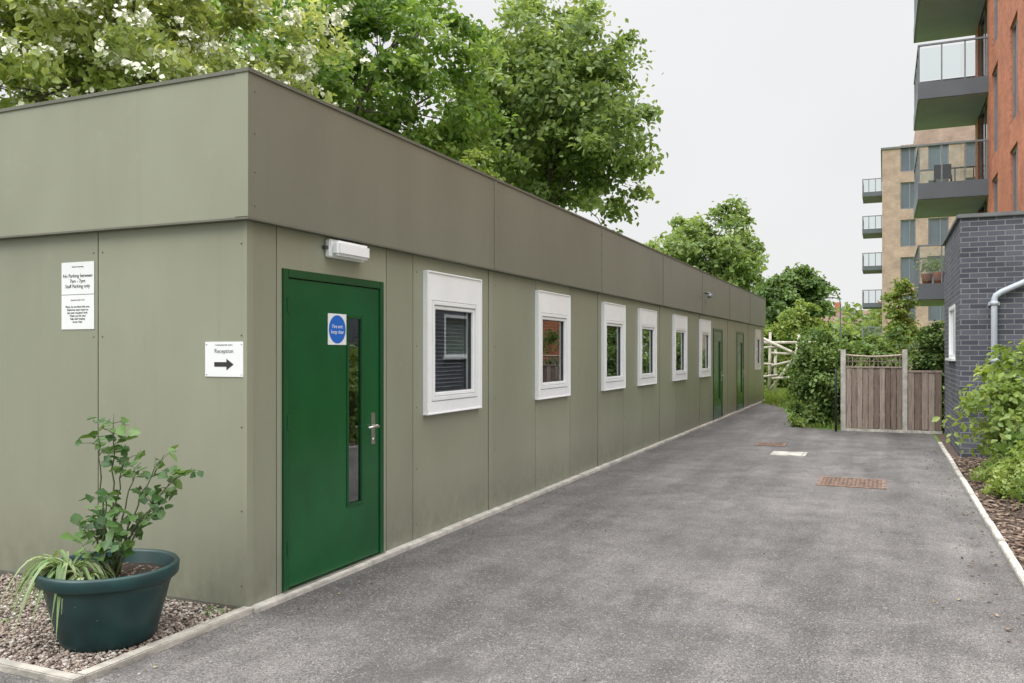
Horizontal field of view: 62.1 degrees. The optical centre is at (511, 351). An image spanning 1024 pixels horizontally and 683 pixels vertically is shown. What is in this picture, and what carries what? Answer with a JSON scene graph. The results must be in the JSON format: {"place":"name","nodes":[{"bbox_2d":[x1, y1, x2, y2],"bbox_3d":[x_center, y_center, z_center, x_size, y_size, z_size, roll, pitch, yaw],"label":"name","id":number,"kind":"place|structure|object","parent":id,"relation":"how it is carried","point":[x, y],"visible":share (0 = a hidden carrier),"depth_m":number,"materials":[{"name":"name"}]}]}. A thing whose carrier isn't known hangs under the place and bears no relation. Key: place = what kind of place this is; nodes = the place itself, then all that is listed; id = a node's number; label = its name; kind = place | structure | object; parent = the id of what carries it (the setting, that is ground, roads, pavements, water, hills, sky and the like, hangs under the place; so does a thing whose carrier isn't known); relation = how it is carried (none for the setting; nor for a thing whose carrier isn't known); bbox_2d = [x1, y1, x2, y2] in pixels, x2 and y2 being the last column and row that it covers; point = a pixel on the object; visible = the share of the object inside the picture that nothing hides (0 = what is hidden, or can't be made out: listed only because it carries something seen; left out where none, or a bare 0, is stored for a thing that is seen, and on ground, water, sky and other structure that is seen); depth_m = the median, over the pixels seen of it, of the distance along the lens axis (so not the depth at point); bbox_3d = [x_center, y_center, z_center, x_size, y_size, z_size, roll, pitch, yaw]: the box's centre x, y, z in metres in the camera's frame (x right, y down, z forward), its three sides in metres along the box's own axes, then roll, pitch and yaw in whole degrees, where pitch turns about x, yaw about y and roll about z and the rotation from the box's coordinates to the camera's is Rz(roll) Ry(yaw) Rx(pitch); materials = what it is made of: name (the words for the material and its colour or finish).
{"place":"outdoors","nodes":[
{"label":"outdoors","id":0,"kind":"place"},
{"bbox_2d":[0,67,765,299],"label":"fascia capping","id":1,"kind":"object","parent":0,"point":[216,74],"visible":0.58,"depth_m":5.69,"materials":[{"name":"metal"}]},
{"bbox_2d":[0,74,235,235],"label":"fascia front","id":2,"kind":"structure","parent":1,"relation":"attached to","point":[158,154],"depth_m":5.40,"materials":[{"name":"metal"}]},
{"bbox_2d":[235,71,247,216],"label":"fascia corner trim","id":3,"kind":"structure","parent":2,"relation":"attached to","point":[241,143],"depth_m":5.01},
{"bbox_2d":[240,72,765,326],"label":"fascia side","id":4,"kind":"structure","parent":1,"relation":"attached to","point":[316,166],"depth_m":6.92,"materials":[{"name":"metal"}]},
{"bbox_2d":[0,217,763,326],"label":"fascia drip trim","id":5,"kind":"structure","parent":4,"relation":"attached to","point":[266,222],"depth_m":5.73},
{"bbox_2d":[494,181,702,312],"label":"fascia joint covers","id":6,"kind":"object","parent":4,"relation":"attached to","point":[495,224],"visible":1,"depth_m":8.19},
{"bbox_2d":[0,385,944,605],"bbox_3d":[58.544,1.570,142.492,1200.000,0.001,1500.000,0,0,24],"label":"ground","id":7,"kind":"structure","parent":0,"point":[934,435],"depth_m":17.68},
{"bbox_2d":[0,573,237,675],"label":"gravel bed","id":8,"kind":"object","parent":7,"relation":"on","point":[35,642],"visible":0.45,"depth_m":4.70,"materials":[{"name":"gravel"}]},
{"bbox_2d":[0,413,203,653],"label":"potted plant","id":9,"kind":"object","parent":8,"relation":"on","point":[102,597],"visible":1,"depth_m":4.43,"materials":[{"name":"green plant"}]},
{"bbox_2d":[0,570,242,608],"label":"base flashing","id":10,"kind":"object","parent":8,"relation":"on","point":[203,602],"visible":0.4,"depth_m":5.22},
{"bbox_2d":[0,606,252,682],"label":"bed edging","id":11,"kind":"object","parent":7,"relation":"on","point":[59,676],"visible":0.95,"depth_m":4.19,"materials":[{"name":"concrete"}]},
{"bbox_2d":[0,0,370,108],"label":"elder tree","id":12,"kind":"object","parent":7,"relation":"on","point":[70,48],"visible":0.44,"depth_m":18.42,"materials":[{"name":"green plant"}]},
{"bbox_2d":[168,0,528,172],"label":"sycamore tree","id":13,"kind":"object","parent":7,"relation":"on","point":[412,69],"visible":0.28,"depth_m":28.55,"materials":[{"name":"green plant"}]},
{"bbox_2d":[437,139,512,184],"bbox_3d":[-2.785,-2.937,29.729,8.456,9.029,7.404,0,0,24],"label":"sycamore tree","id":14,"kind":"object","parent":7,"relation":"on","point":[477,153],"visible":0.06,"depth_m":28.82,"materials":[{"name":"green plant"}]},
{"bbox_2d":[249,400,764,612],"bbox_3d":[3.253,1.539,16.050,0.095,0.042,23.996,0,0,24],"label":"concrete footing","id":15,"kind":"object","parent":7,"relation":"on","point":[268,603],"visible":0.96,"depth_m":7.16,"materials":[{"name":"concrete"}]},
{"bbox_2d":[243,221,252,606],"bbox_3d":[-1.580,0.355,5.092,0.028,2.330,0.056,0,0,24],"label":"corner post","id":16,"kind":"object","parent":15,"relation":"on","point":[247,413],"visible":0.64,"depth_m":5.07,"materials":[{"name":"metal"}]},
{"bbox_2d":[282,552,385,592],"bbox_3d":[-1.244,1.514,5.914,0.120,0.006,1.180,0,0,24],"label":"threshold","id":17,"kind":"object","parent":15,"relation":"on","point":[330,573],"visible":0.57,"depth_m":5.83,"materials":[{"name":"metal"}]},
{"bbox_2d":[253,222,763,603],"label":"long wall panels","id":18,"kind":"object","parent":15,"relation":"on","point":[538,445],"visible":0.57,"depth_m":7.98,"materials":[{"name":"metal"}]},
{"bbox_2d":[322,239,368,262],"bbox_3d":[-1.146,-0.707,5.932,0.105,0.123,0.450,0,0,24],"label":"bulkhead light","id":19,"kind":"object","parent":18,"relation":"attached to","point":[343,250],"visible":1,"depth_m":5.85,"materials":[{"name":"white plastic"}]},
{"bbox_2d":[423,270,480,413],"bbox_3d":[-0.514,-0.083,7.475,0.045,1.185,1.035,0,0,24],"label":"window surround","id":20,"kind":"object","parent":18,"relation":"attached to","point":[447,288],"visible":0.89,"depth_m":7.29,"materials":[{"name":"plastic"}]},
{"bbox_2d":[432,300,476,400],"bbox_3d":[-0.535,-0.010,7.484,0.100,0.842,0.857,0,0,24],"label":"window frame","id":21,"kind":"object","parent":18,"relation":"attached to","point":[453,396],"visible":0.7,"depth_m":7.50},
{"bbox_2d":[435,313,464,390],"bbox_3d":[-0.606,-0.018,7.516,0.024,0.720,0.805,0,0,24],"label":"venetian blind","id":22,"kind":"object","parent":21,"relation":"attached to","point":[449,355],"visible":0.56,"depth_m":7.62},
{"bbox_2d":[423,270,481,414],"bbox_3d":[-0.506,-0.076,7.472,0.044,1.197,1.047,0,0,24],"label":"surround bead","id":23,"kind":"object","parent":21,"relation":"attached to","point":[427,341],"visible":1,"depth_m":7.36,"materials":[{"name":"white plastic"}]},
{"bbox_2d":[434,305,473,395],"bbox_3d":[-0.536,-0.010,7.485,0.078,0.764,0.779,0,0,24],"label":"casement sash","id":24,"kind":"object","parent":21,"relation":"attached to","point":[471,311],"visible":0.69,"depth_m":7.71,"materials":[{"name":"white plastic"}]},
{"bbox_2d":[435,309,470,391],"bbox_3d":[-0.536,-0.010,7.485,0.038,0.702,0.717,0,0,24],"label":"glazing gasket","id":25,"kind":"object","parent":24,"relation":"attached to","point":[468,350],"visible":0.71,"depth_m":7.80,"materials":[{"name":"rubber"}]},
{"bbox_2d":[349,311,646,501],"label":"window panes","id":26,"kind":"object","parent":18,"relation":"in","point":[549,356],"visible":0.05,"depth_m":11.57,"materials":[{"name":"glass"}]},
{"bbox_2d":[535,290,569,398],"bbox_3d":[0.469,-0.083,9.722,0.045,1.185,1.030,0,0,24],"label":"window surround","id":27,"kind":"object","parent":18,"relation":"attached to","point":[549,303],"visible":0.89,"depth_m":9.53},
{"bbox_2d":[541,313,567,388],"bbox_3d":[0.448,-0.010,9.731,0.100,0.842,0.852,0,0,24],"label":"window frame","id":28,"kind":"object","parent":18,"relation":"attached to","point":[561,317],"visible":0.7,"depth_m":9.69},
{"bbox_2d":[535,290,570,399],"bbox_3d":[0.477,-0.076,9.719,0.044,1.197,1.042,0,0,24],"label":"surround bead","id":29,"kind":"object","parent":28,"relation":"attached to","point":[538,344],"visible":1,"depth_m":9.59,"materials":[{"name":"white plastic"}]},
{"bbox_2d":[543,317,565,385],"bbox_3d":[0.447,-0.010,9.732,0.078,0.764,0.774,0,0,24],"label":"casement sash","id":30,"kind":"object","parent":28,"relation":"attached to","point":[564,351],"visible":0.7,"depth_m":10.04,"materials":[{"name":"white plastic"}]},
{"bbox_2d":[543,320,562,382],"bbox_3d":[0.447,-0.010,9.732,0.038,0.702,0.712,0,0,24],"label":"glazing gasket","id":31,"kind":"object","parent":30,"relation":"attached to","point":[561,350],"visible":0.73,"depth_m":10.05,"materials":[{"name":"rubber"}]},
{"bbox_2d":[601,302,624,389],"bbox_3d":[1.419,-0.083,11.894,0.045,1.185,1.030,0,0,24],"label":"window surround","id":32,"kind":"object","parent":18,"relation":"attached to","point":[613,312],"visible":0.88,"depth_m":11.65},
{"bbox_2d":[606,320,623,381],"bbox_3d":[1.398,-0.010,11.903,0.100,0.842,0.852,0,0,24],"label":"window frame","id":33,"kind":"object","parent":18,"relation":"attached to","point":[622,378],"visible":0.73,"depth_m":12.07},
{"bbox_2d":[601,302,625,390],"bbox_3d":[1.427,-0.076,11.890,0.044,1.197,1.042,0,0,24],"label":"surround bead","id":34,"kind":"object","parent":33,"relation":"attached to","point":[604,346],"visible":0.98,"depth_m":11.70,"materials":[{"name":"white plastic"}]},
{"bbox_2d":[607,323,621,378],"bbox_3d":[1.397,-0.010,11.903,0.078,0.764,0.774,0,0,24],"label":"casement sash","id":35,"kind":"object","parent":33,"relation":"attached to","point":[616,326],"visible":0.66,"depth_m":12.22,"materials":[{"name":"white plastic"}]},
{"bbox_2d":[488,271,748,509],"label":"module joint battens","id":36,"kind":"object","parent":18,"relation":"attached to","point":[490,389],"visible":0.98,"depth_m":8.23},
{"bbox_2d":[638,308,655,384],"bbox_3d":[2.160,-0.083,13.588,0.045,1.185,1.050,0,0,24],"label":"window surround","id":37,"kind":"object","parent":18,"relation":"attached to","point":[648,317],"visible":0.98,"depth_m":13.41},
{"bbox_2d":[641,324,654,377],"bbox_3d":[2.140,-0.010,13.598,0.100,0.842,0.872,0,0,24],"label":"window frame","id":38,"kind":"object","parent":18,"relation":"attached to","point":[648,326],"visible":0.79,"depth_m":13.56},
{"bbox_2d":[638,308,656,385],"bbox_3d":[2.169,-0.076,13.585,0.044,1.197,1.062,0,0,24],"label":"surround bead","id":39,"kind":"object","parent":38,"relation":"attached to","point":[640,347],"visible":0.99,"depth_m":13.43,"materials":[{"name":"white plastic"}]},
{"bbox_2d":[672,314,686,379],"bbox_3d":[3.106,-0.083,15.751,0.045,1.185,1.070,0,0,24],"label":"window surround","id":40,"kind":"object","parent":18,"relation":"attached to","point":[680,322],"visible":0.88,"depth_m":15.56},
{"bbox_2d":[675,328,685,374],"bbox_3d":[3.086,-0.010,15.760,0.100,0.842,0.892,0,0,24],"label":"window frame","id":41,"kind":"object","parent":18,"relation":"attached to","point":[677,329],"visible":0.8,"depth_m":15.63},
{"bbox_2d":[676,330,684,371],"bbox_3d":[3.085,-0.010,15.760,0.078,0.764,0.814,0,0,24],"label":"casement sash","id":42,"kind":"object","parent":41,"relation":"attached to","point":[684,351],"visible":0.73,"depth_m":16.09,"materials":[{"name":"white plastic"}]},
{"bbox_2d":[676,333,682,369],"bbox_3d":[3.089,-0.010,15.758,0.001,0.700,0.750,0,0,24],"label":"glass","id":43,"kind":"object","parent":42,"relation":"in","point":[679,351],"visible":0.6,"depth_m":15.82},
{"bbox_2d":[699,319,710,376],"bbox_3d":[4.076,-0.083,17.968,0.045,1.185,1.070,0,0,24],"label":"window surround","id":44,"kind":"object","parent":18,"relation":"attached to","point":[704,325],"visible":0.96,"depth_m":17.62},
{"bbox_2d":[421,0,667,233],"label":"sycamore tree","id":45,"kind":"object","parent":7,"relation":"on","point":[562,103],"visible":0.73,"depth_m":34.86,"materials":[{"name":"green plant"}]},
{"bbox_2d":[643,194,769,292],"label":"lime tree","id":46,"kind":"object","parent":7,"relation":"on","point":[734,258],"visible":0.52,"depth_m":53.01,"materials":[{"name":"green plant"}]},
{"bbox_2d":[764,354,794,387],"bbox_3d":[11.116,0.844,35.606,4.392,1.560,2.484,0,0,5],"label":"elder shrub","id":47,"kind":"object","parent":7,"relation":"on","point":[780,369],"visible":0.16,"depth_m":35.51,"materials":[{"name":"green plant"}]},
{"bbox_2d":[750,262,840,358],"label":"lime tree","id":48,"kind":"object","parent":7,"relation":"on","point":[783,290],"visible":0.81,"depth_m":59.75,"materials":[{"name":"green plant"}]},
{"bbox_2d":[764,298,831,360],"bbox_3d":[12.050,-0.338,35.675,2.740,3.807,3.158,0,0,-19],"label":"birch tree","id":49,"kind":"object","parent":7,"relation":"on","point":[792,320],"visible":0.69,"depth_m":35.32,"materials":[{"name":"green plant"}]},
{"bbox_2d":[764,332,839,392],"bbox_3d":[9.817,0.400,31.260,4.744,2.302,1.410,0,0,34],"label":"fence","id":50,"kind":"object","parent":7,"relation":"on","point":[775,378],"visible":0.16,"depth_m":30.84,"materials":[{"name":"beige wood"}]},
{"bbox_2d":[780,323,863,427],"bbox_3d":[6.650,0.492,18.128,1.877,2.206,1.466,0,0,-24],"label":"laurel shrub","id":51,"kind":"object","parent":7,"relation":"on","point":[813,363],"visible":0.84,"depth_m":17.73,"materials":[{"name":"green plant"}]},
{"bbox_2d":[779,302,881,361],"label":"distant trees","id":52,"kind":"object","parent":7,"relation":"on","point":[853,331],"visible":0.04,"depth_m":84.49,"materials":[{"name":"green plant"}]},
{"bbox_2d":[846,332,909,368],"bbox_3d":[11.909,0.471,28.152,3.007,2.330,2.915,0,0,-9],"label":"elder shrub","id":53,"kind":"object","parent":7,"relation":"on","point":[857,342],"visible":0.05,"depth_m":27.60,"materials":[{"name":"green plant"}]},
{"bbox_2d":[828,315,943,429],"bbox_3d":[7.585,0.424,17.326,2.194,2.345,1.299,0,0,24],"label":"laurel shrub","id":54,"kind":"object","parent":7,"relation":"on","point":[866,350],"visible":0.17,"depth_m":17.20,"materials":[{"name":"green plant"}]},
{"bbox_2d":[841,349,941,433],"bbox_3d":[7.303,0.750,16.406,1.790,1.600,0.095,0,0,24],"label":"wooden fence","id":55,"kind":"object","parent":7,"relation":"on","point":[930,392],"visible":1,"depth_m":16.40,"materials":[{"name":"wood"}]},
{"bbox_2d":[877,277,920,387],"bbox_3d":[10.207,-0.198,22.270,1.219,3.514,1.116,0,0,24],"label":"birch tree","id":56,"kind":"object","parent":7,"relation":"on","point":[901,289],"visible":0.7,"depth_m":22.13,"materials":[{"name":"green plant"}]},
{"bbox_2d":[908,320,944,432],"bbox_3d":[8.194,0.481,16.537,1.143,2.213,0.925,0,0,-27],"label":"climbing shrub","id":57,"kind":"object","parent":7,"relation":"on","point":[929,354],"visible":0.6,"depth_m":16.44,"materials":[{"name":"green plant"}]},
{"bbox_2d":[923,434,1023,641],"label":"mulch bed","id":58,"kind":"object","parent":7,"relation":"on","point":[1006,516],"visible":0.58,"depth_m":8.30,"materials":[{"name":"brown plant"}]},
{"bbox_2d":[932,339,1023,471],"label":"mahonia shrub","id":59,"kind":"object","parent":58,"relation":"on","point":[1003,389],"visible":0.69,"depth_m":10.57,"materials":[{"name":"green plant"}]},
{"bbox_2d":[968,446,1019,483],"bbox_3d":[5.774,1.314,10.026,0.769,0.540,1.001,0,0,24],"label":"hebe shrub","id":60,"kind":"object","parent":58,"relation":"on","point":[983,475],"visible":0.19,"depth_m":9.91,"materials":[{"name":"green plant"}]},
{"bbox_2d":[980,440,1023,505],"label":"hebe shrub","id":61,"kind":"object","parent":58,"relation":"on","point":[1010,470],"visible":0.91,"depth_m":8.94,"materials":[{"name":"green plant"}]},
{"bbox_2d":[984,407,1023,468],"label":"mahonia shrub","id":62,"kind":"object","parent":58,"relation":"on","point":[1008,437],"visible":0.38,"depth_m":9.76,"materials":[{"name":"green plant"}]},
{"bbox_2d":[938,442,1023,587],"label":"road edging","id":63,"kind":"object","parent":7,"relation":"on","point":[1013,562],"visible":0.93,"depth_m":7.45,"materials":[{"name":"concrete"}]},
{"bbox_2d":[942,211,1023,458],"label":"brick outbuilding","id":64,"kind":"structure","parent":7,"relation":"on","point":[984,257],"depth_m":12.34,"materials":[{"name":"brick"}]},
{"bbox_2d":[945,304,955,360],"bbox_3d":[7.171,-0.305,13.846,0.120,0.890,1.400,0,0,24],"label":"window frame","id":65,"kind":"structure","parent":64,"relation":"in","point":[951,356],"depth_m":14.07,"materials":[{"name":"white plastic"}]},
{"bbox_2d":[988,279,1023,415],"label":"drainpipe","id":66,"kind":"object","parent":64,"relation":"attached to","point":[993,303],"visible":0.59,"depth_m":12.15,"materials":[{"name":"grey plastic"}]},
{"bbox_2d":[975,0,1023,212],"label":"brick walls","id":67,"kind":"structure","parent":7,"relation":"on","point":[1010,129],"depth_m":21.69,"materials":[{"name":"brick"}]},
{"bbox_2d":[914,244,944,289],"bbox_3d":[13.952,-2.555,27.198,1.880,1.370,4.000,0,0,24],"label":"balcony rail","id":68,"kind":"object","parent":67,"relation":"attached to","point":[916,271],"visible":0.45,"depth_m":26.07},
{"bbox_2d":[916,0,984,42],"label":"balcony soffit","id":69,"kind":"structure","parent":67,"relation":"attached to","point":[942,19],"depth_m":27.17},
{"bbox_2d":[914,139,988,199],"bbox_3d":[13.952,-5.585,27.198,1.880,1.370,4.000,0,0,24],"label":"balcony rail","id":70,"kind":"object","parent":67,"relation":"attached to","point":[917,170],"visible":0.74,"depth_m":25.74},
{"bbox_2d":[914,36,988,108],"bbox_3d":[13.952,-8.615,27.198,1.880,1.370,4.000,0,0,24],"label":"balcony rail","id":71,"kind":"object","parent":67,"relation":"attached to","point":[917,75],"visible":0.68,"depth_m":25.68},
{"bbox_2d":[914,75,988,130],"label":"balcony deck","id":72,"kind":"structure","parent":67,"relation":"attached to","point":[955,87],"depth_m":25.39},
{"bbox_2d":[916,92,987,130],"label":"balcony soffit","id":73,"kind":"structure","parent":72,"relation":"attached to","point":[950,112],"depth_m":26.97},
{"bbox_2d":[914,179,988,217],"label":"balcony deck","id":74,"kind":"structure","parent":67,"relation":"attached to","point":[961,188],"depth_m":25.39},
{"bbox_2d":[934,164,951,181],"bbox_3d":[13.697,-5.550,27.015,0.500,0.900,0.460,0,0,24],"label":"balcony chair","id":75,"kind":"object","parent":74,"relation":"on","point":[946,171],"visible":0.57,"depth_m":27.16,"materials":[{"name":"black metal"}]},
{"bbox_2d":[916,195,987,218],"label":"balcony soffit","id":76,"kind":"structure","parent":74,"relation":"attached to","point":[942,207],"depth_m":26.87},
{"bbox_2d":[980,0,1016,212],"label":"window frames","id":77,"kind":"structure","parent":67,"relation":"attached to","point":[984,106],"depth_m":24.17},
{"bbox_2d":[981,0,1015,212],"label":"window glass","id":78,"kind":"object","parent":77,"relation":"in","point":[982,115],"visible":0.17,"depth_m":24.15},
{"bbox_2d":[0,0,974,310],"label":"sky","id":79,"kind":"structure","parent":0,"point":[785,107],"materials":[{"name":"white"}]},
{"bbox_2d":[0,403,1023,682],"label":"asphalt road","id":80,"kind":"structure","parent":0,"point":[814,583],"depth_m":5.52,"materials":[{"name":"asphalt"}]},
{"bbox_2d":[784,412,808,426],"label":"weeds","id":81,"kind":"object","parent":80,"relation":"on","point":[795,418],"visible":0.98,"depth_m":17.54,"materials":[{"name":"green plant"}]},
{"bbox_2d":[816,476,885,489],"bbox_3d":[4.020,1.552,10.062,0.740,0.025,0.740,0,0,24],"label":"manhole cover","id":82,"kind":"object","parent":80,"relation":"on","point":[853,482],"visible":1,"depth_m":10.04,"materials":[{"name":"metal"}]},
{"bbox_2d":[112,429,1019,681],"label":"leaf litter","id":83,"kind":"object","parent":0,"point":[740,555],"visible":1,"depth_m":6.41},
{"bbox_2d":[737,334,742,409],"bbox_3d":[6.010,0.518,22.476,0.050,1.974,1.058,0,0,24],"label":"door leaf","id":84,"kind":"object","parent":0,"point":[739,393],"visible":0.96,"depth_m":22.35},
{"bbox_2d":[785,301,880,357],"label":"terraced houses","id":85,"kind":"structure","parent":0,"point":[837,304],"depth_m":122.77,"materials":[{"name":"orange brick"}]},
{"bbox_2d":[762,385,921,429],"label":"grass","id":86,"kind":"structure","parent":0,"point":[770,398],"depth_m":25.54,"materials":[{"name":"green plant"}]},
{"bbox_2d":[913,254,940,283],"bbox_3d":[12.830,-2.564,26.325,0.824,0.988,0.730,0,0,10],"label":"balcony planter","id":87,"kind":"object","parent":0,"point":[927,277],"visible":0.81,"depth_m":26.19,"materials":[{"name":"ceramic"}]},
{"bbox_2d":[882,139,974,369],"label":"brick walls","id":88,"kind":"structure","parent":0,"point":[893,213],"depth_m":68.26,"materials":[{"name":"brick"}]},
{"bbox_2d":[862,191,881,203],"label":"balcony","id":89,"kind":"structure","parent":88,"relation":"attached to","point":[872,197],"depth_m":70.26,"materials":[{"name":"grey metal"}]},
{"bbox_2d":[862,228,881,238],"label":"balcony","id":90,"kind":"structure","parent":88,"relation":"attached to","point":[871,233],"depth_m":69.87,"materials":[{"name":"grey metal"}]},
{"bbox_2d":[900,143,974,350],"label":"window frames","id":91,"kind":"structure","parent":88,"relation":"attached to","point":[914,220],"depth_m":67.91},
{"bbox_2d":[902,142,974,356],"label":"window panes","id":92,"kind":"object","parent":91,"relation":"in","point":[934,224],"visible":0.32,"depth_m":67.52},
{"bbox_2d":[913,125,974,144],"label":"penthouse","id":93,"kind":"object","parent":88,"relation":"on","point":[962,133],"visible":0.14,"depth_m":68.74,"materials":[{"name":"brick"}]},
{"bbox_2d":[914,283,944,305],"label":"balcony deck","id":94,"kind":"structure","parent":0,"point":[931,291],"depth_m":25.60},
{"bbox_2d":[917,299,944,305],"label":"balcony soffit","id":95,"kind":"structure","parent":94,"relation":"attached to","point":[932,302],"depth_m":26.96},
{"bbox_2d":[924,251,944,282],"bbox_3d":[12.894,-2.558,25.740,0.773,0.975,0.977,0,0,24],"label":"balcony planter","id":96,"kind":"object","parent":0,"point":[937,276],"visible":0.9,"depth_m":25.66,"materials":[{"name":"ceramic"}]},
{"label":"floor","id":97,"kind":"structure","parent":0,"visible":0},
{"bbox_3d":[-0.109,0.355,17.414,7.000,2.330,23.800,0,0,24],"label":"rear and end walls","id":98,"kind":"object","parent":97,"relation":"on","visible":0},
{"bbox_2d":[464,313,648,388],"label":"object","id":99,"kind":"object","parent":98,"relation":"attached to","point":[557,350],"visible":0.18,"depth_m":10.15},
{"bbox_2d":[282,268,383,591],"bbox_3d":[-1.252,0.496,5.918,0.102,2.048,1.176,0,0,24],"label":"door frame","id":100,"kind":"object","parent":99,"relation":"attached to","point":[287,274],"visible":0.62,"depth_m":5.40,"materials":[{"name":"metal"}]},
{"bbox_2d":[289,279,378,587],"bbox_3d":[-1.237,0.518,5.912,0.050,1.974,1.058,0,0,24],"label":"door leaf","id":101,"kind":"object","parent":100,"relation":"attached to","point":[329,530],"visible":0.95,"depth_m":5.80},
{"bbox_2d":[328,313,345,344],"bbox_3d":[-1.212,-0.158,5.898,0.005,0.215,0.215,0,0,24],"label":"door sign","id":102,"kind":"object","parent":101,"relation":"attached to","point":[336,329],"visible":1,"depth_m":5.89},
{"bbox_2d":[346,315,362,506],"bbox_3d":[-1.127,0.420,6.095,0.009,1.356,0.201,0,0,24],"label":"vision panel bead","id":103,"kind":"object","parent":101,"relation":"attached to","point":[348,504],"visible":1,"depth_m":6.01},
{"bbox_2d":[713,328,722,419],"bbox_3d":[4.672,0.496,19.459,0.102,2.048,1.176,0,0,24],"label":"door frame","id":104,"kind":"object","parent":99,"relation":"attached to","point":[718,330],"visible":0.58,"depth_m":19.28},
{"bbox_2d":[714,331,721,418],"bbox_3d":[4.687,0.518,19.452,0.050,1.974,1.058,0,0,24],"label":"door leaf","id":105,"kind":"object","parent":104,"relation":"in","point":[717,401],"visible":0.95,"depth_m":19.39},
{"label":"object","id":106,"kind":"object","parent":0,"visible":0},
{"bbox_2d":[0,221,242,605],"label":"front wall panels","id":107,"kind":"object","parent":106,"relation":"attached to","point":[168,302],"visible":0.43,"depth_m":5.44,"materials":[{"name":"metal"}]},
{"bbox_2d":[62,294,93,329],"bbox_3d":[-2.877,-0.264,5.632,0.303,0.228,0.005,0,0,24],"label":"notice sign","id":108,"kind":"object","parent":107,"relation":"attached to","point":[77,311],"visible":1,"depth_m":5.63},
{"bbox_2d":[62,261,93,294],"bbox_3d":[-2.877,-0.489,5.632,0.303,0.214,0.005,0,0,24],"label":"notice sign","id":109,"kind":"object","parent":107,"relation":"attached to","point":[77,277],"visible":1,"depth_m":5.63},
{"bbox_2d":[205,342,242,376],"bbox_3d":[-1.739,0.044,5.132,0.296,0.212,0.008,0,0,24],"label":"direction sign","id":110,"kind":"object","parent":107,"relation":"attached to","point":[223,359],"visible":1,"depth_m":5.13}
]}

